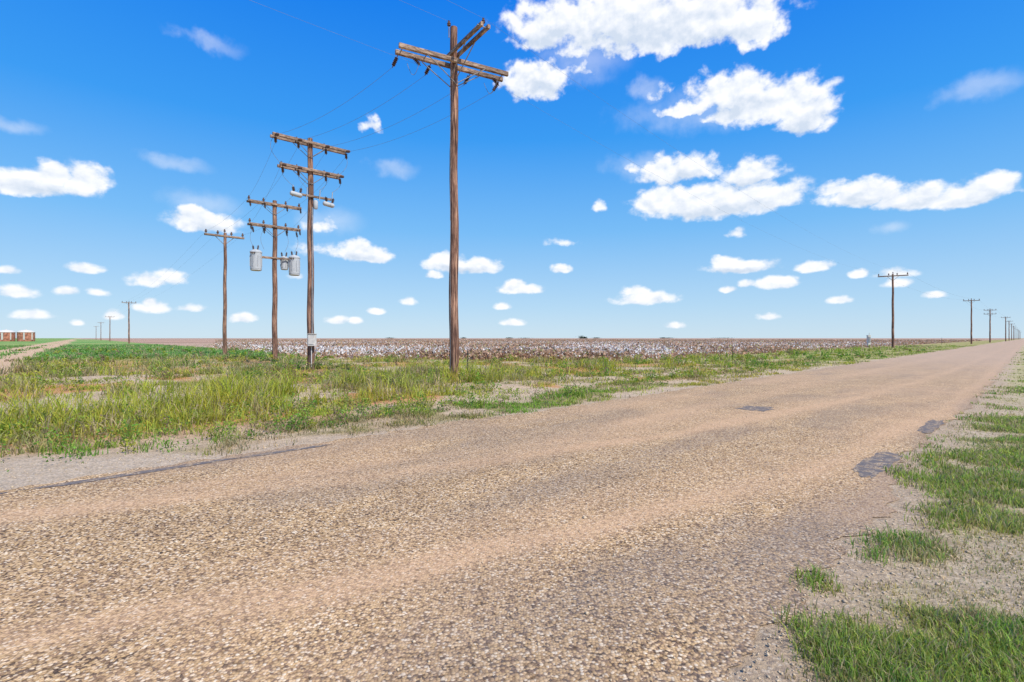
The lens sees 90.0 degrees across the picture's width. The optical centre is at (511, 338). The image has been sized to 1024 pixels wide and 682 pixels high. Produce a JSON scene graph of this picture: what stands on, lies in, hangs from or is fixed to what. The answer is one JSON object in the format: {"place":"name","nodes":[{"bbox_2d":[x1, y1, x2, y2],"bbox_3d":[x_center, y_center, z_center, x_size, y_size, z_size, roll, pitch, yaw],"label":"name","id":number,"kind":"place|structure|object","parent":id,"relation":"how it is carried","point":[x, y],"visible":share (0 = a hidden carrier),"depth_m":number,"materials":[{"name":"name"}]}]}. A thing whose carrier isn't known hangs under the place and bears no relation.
{"place":"outdoors","nodes":[
{"label":"outdoors","id":0,"kind":"place"},
{"bbox_2d":[0,339,1023,681],"bbox_3d":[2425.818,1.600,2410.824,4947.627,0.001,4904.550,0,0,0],"label":"road","id":1,"kind":"structure","parent":0,"point":[452,619],"depth_m":4.05,"materials":[{"name":"beige gravel"}]},
{"bbox_2d":[18,457,239,490],"bbox_3d":[-4.393,1.596,6.094,0.151,0.001,2.189,0,0,45],"label":"road patch","id":2,"kind":"object","parent":1,"relation":"on","point":[115,476],"visible":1,"depth_m":5.99,"materials":[{"name":"grey asphalt"}]},
{"bbox_2d":[234,444,330,458],"bbox_3d":[-3.206,1.596,7.239,1.412,0.001,0.136,0,0,-44],"label":"road patch","id":3,"kind":"object","parent":1,"relation":"on","point":[283,451],"visible":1,"depth_m":7.20,"materials":[{"name":"grey asphalt"}]},
{"bbox_2d":[736,405,773,411],"bbox_3d":[5.574,1.596,11.659,0.947,0.001,0.715,0,0,-45],"label":"road patch","id":4,"kind":"object","parent":1,"relation":"on","point":[758,408],"visible":1,"depth_m":11.60,"materials":[{"name":"grey asphalt"}]},
{"bbox_2d":[852,451,901,477],"bbox_3d":[4.641,1.596,6.523,1.805,0.001,0.340,0,0,-44],"label":"road patch","id":5,"kind":"object","parent":1,"relation":"on","point":[866,467],"visible":0.98,"depth_m":6.51,"materials":[{"name":"grey asphalt"}]},
{"bbox_2d":[917,420,943,432],"bbox_3d":[7.621,1.596,9.317,1.974,0.001,0.268,0,0,-43],"label":"road patch","id":6,"kind":"object","parent":1,"relation":"on","point":[930,426],"visible":1,"depth_m":9.24,"materials":[{"name":"grey asphalt"}]},
{"bbox_2d":[0,338,1023,681],"bbox_3d":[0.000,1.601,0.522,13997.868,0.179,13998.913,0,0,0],"label":"ground","id":7,"kind":"structure","parent":0,"point":[48,470],"depth_m":6.80,"materials":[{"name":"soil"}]},
{"bbox_2d":[0,329,15,340],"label":"storage tank","id":8,"kind":"object","parent":7,"relation":"on","point":[7,335],"visible":0.97,"depth_m":248.29,"materials":[{"name":"metal"}]},
{"bbox_2d":[16,329,34,340],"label":"storage tank","id":9,"kind":"object","parent":7,"relation":"on","point":[25,335],"visible":0.96,"depth_m":247.74,"materials":[{"name":"metal"}]},
{"bbox_2d":[122,301,131,343],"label":"utility pole","id":10,"kind":"object","parent":7,"relation":"on","point":[126,302],"visible":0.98,"depth_m":147.84,"materials":[{"name":"brown wood"}]},
{"bbox_2d":[204,229,243,354],"bbox_3d":[-26.097,-4.000,46.496,3.200,11.801,0.375,0,0,-40],"label":"utility pole","id":11,"kind":"object","parent":7,"relation":"on","point":[224,325],"visible":1,"depth_m":46.39,"materials":[{"name":"brown wood"}]},
{"bbox_2d":[246,195,301,360],"bbox_3d":[-17.061,-4.047,36.856,3.602,11.894,1.119,0,0,-40],"label":"utility pole","id":12,"kind":"object","parent":7,"relation":"on","point":[292,262],"visible":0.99,"depth_m":36.77,"materials":[{"name":"brown wood"}]},
{"bbox_2d":[270,132,349,368],"bbox_3d":[-10.345,-4.250,26.517,3.946,12.300,1.040,0,0,-40],"label":"utility pole","id":13,"kind":"object","parent":7,"relation":"on","point":[309,143],"visible":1,"depth_m":26.57,"materials":[{"name":"brown wood"}]},
{"bbox_2d":[392,18,507,381],"bbox_3d":[-1.847,-5.020,18.605,4.354,13.840,3.060,0,0,-28],"label":"utility pole","id":14,"kind":"object","parent":7,"relation":"on","point":[452,56],"visible":0.99,"depth_m":19.16,"materials":[{"name":"brown wood"}]},
{"bbox_2d":[133,0,1005,319],"bbox_3d":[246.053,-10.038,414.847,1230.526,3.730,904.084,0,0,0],"label":"power lines","id":15,"kind":"object","parent":14,"relation":"attached to","point":[431,124],"visible":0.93,"depth_m":23.66,"materials":[{"name":"metal"}]},
{"bbox_2d":[0,346,925,471],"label":"weeds","id":16,"kind":"object","parent":7,"relation":"on","point":[294,418],"visible":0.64,"depth_m":15.68,"materials":[{"name":"green plant"}]},
{"bbox_2d":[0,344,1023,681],"bbox_3d":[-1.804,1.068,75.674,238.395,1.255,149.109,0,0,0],"label":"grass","id":17,"kind":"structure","parent":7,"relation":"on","point":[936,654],"depth_m":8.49,"materials":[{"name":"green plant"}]},
{"bbox_2d":[386,336,734,338],"bbox_3d":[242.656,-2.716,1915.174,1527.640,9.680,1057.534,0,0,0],"label":"distant trees","id":18,"kind":"object","parent":7,"relation":"on","point":[581,337],"visible":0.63,"depth_m":1884.62,"materials":[{"name":"green plant"}]},
{"bbox_2d":[866,333,870,345],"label":"utility pedestal","id":19,"kind":"object","parent":7,"relation":"on","point":[869,339],"visible":0.92,"depth_m":88.80,"materials":[{"name":"white paint"}]},
{"bbox_2d":[878,272,908,347],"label":"utility pole","id":20,"kind":"object","parent":7,"relation":"on","point":[892,326],"visible":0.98,"depth_m":83.09,"materials":[{"name":"brown wood"}]},
{"bbox_2d":[963,298,979,343],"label":"utility pole","id":21,"kind":"object","parent":7,"relation":"on","point":[968,300],"visible":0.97,"depth_m":138.07,"materials":[{"name":"brown wood"}]},
{"bbox_2d":[984,309,992,342],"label":"utility pole","id":22,"kind":"object","parent":7,"relation":"on","point":[989,325],"visible":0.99,"depth_m":185.26,"materials":[{"name":"brown wood"}]},
{"bbox_2d":[1001,317,1010,340],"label":"utility pole","id":23,"kind":"object","parent":7,"relation":"on","point":[1005,325],"visible":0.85,"depth_m":251.92,"materials":[{"name":"brown wood"}]},
{"bbox_2d":[0,0,1023,337],"label":"sky","id":24,"kind":"structure","parent":0,"point":[889,132],"materials":[{"name":"blue"}]},
{"bbox_2d":[213,339,981,360],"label":"cotton field","id":25,"kind":"structure","parent":0,"point":[487,349],"depth_m":58.42,"materials":[{"name":"white plant"}]}
]}

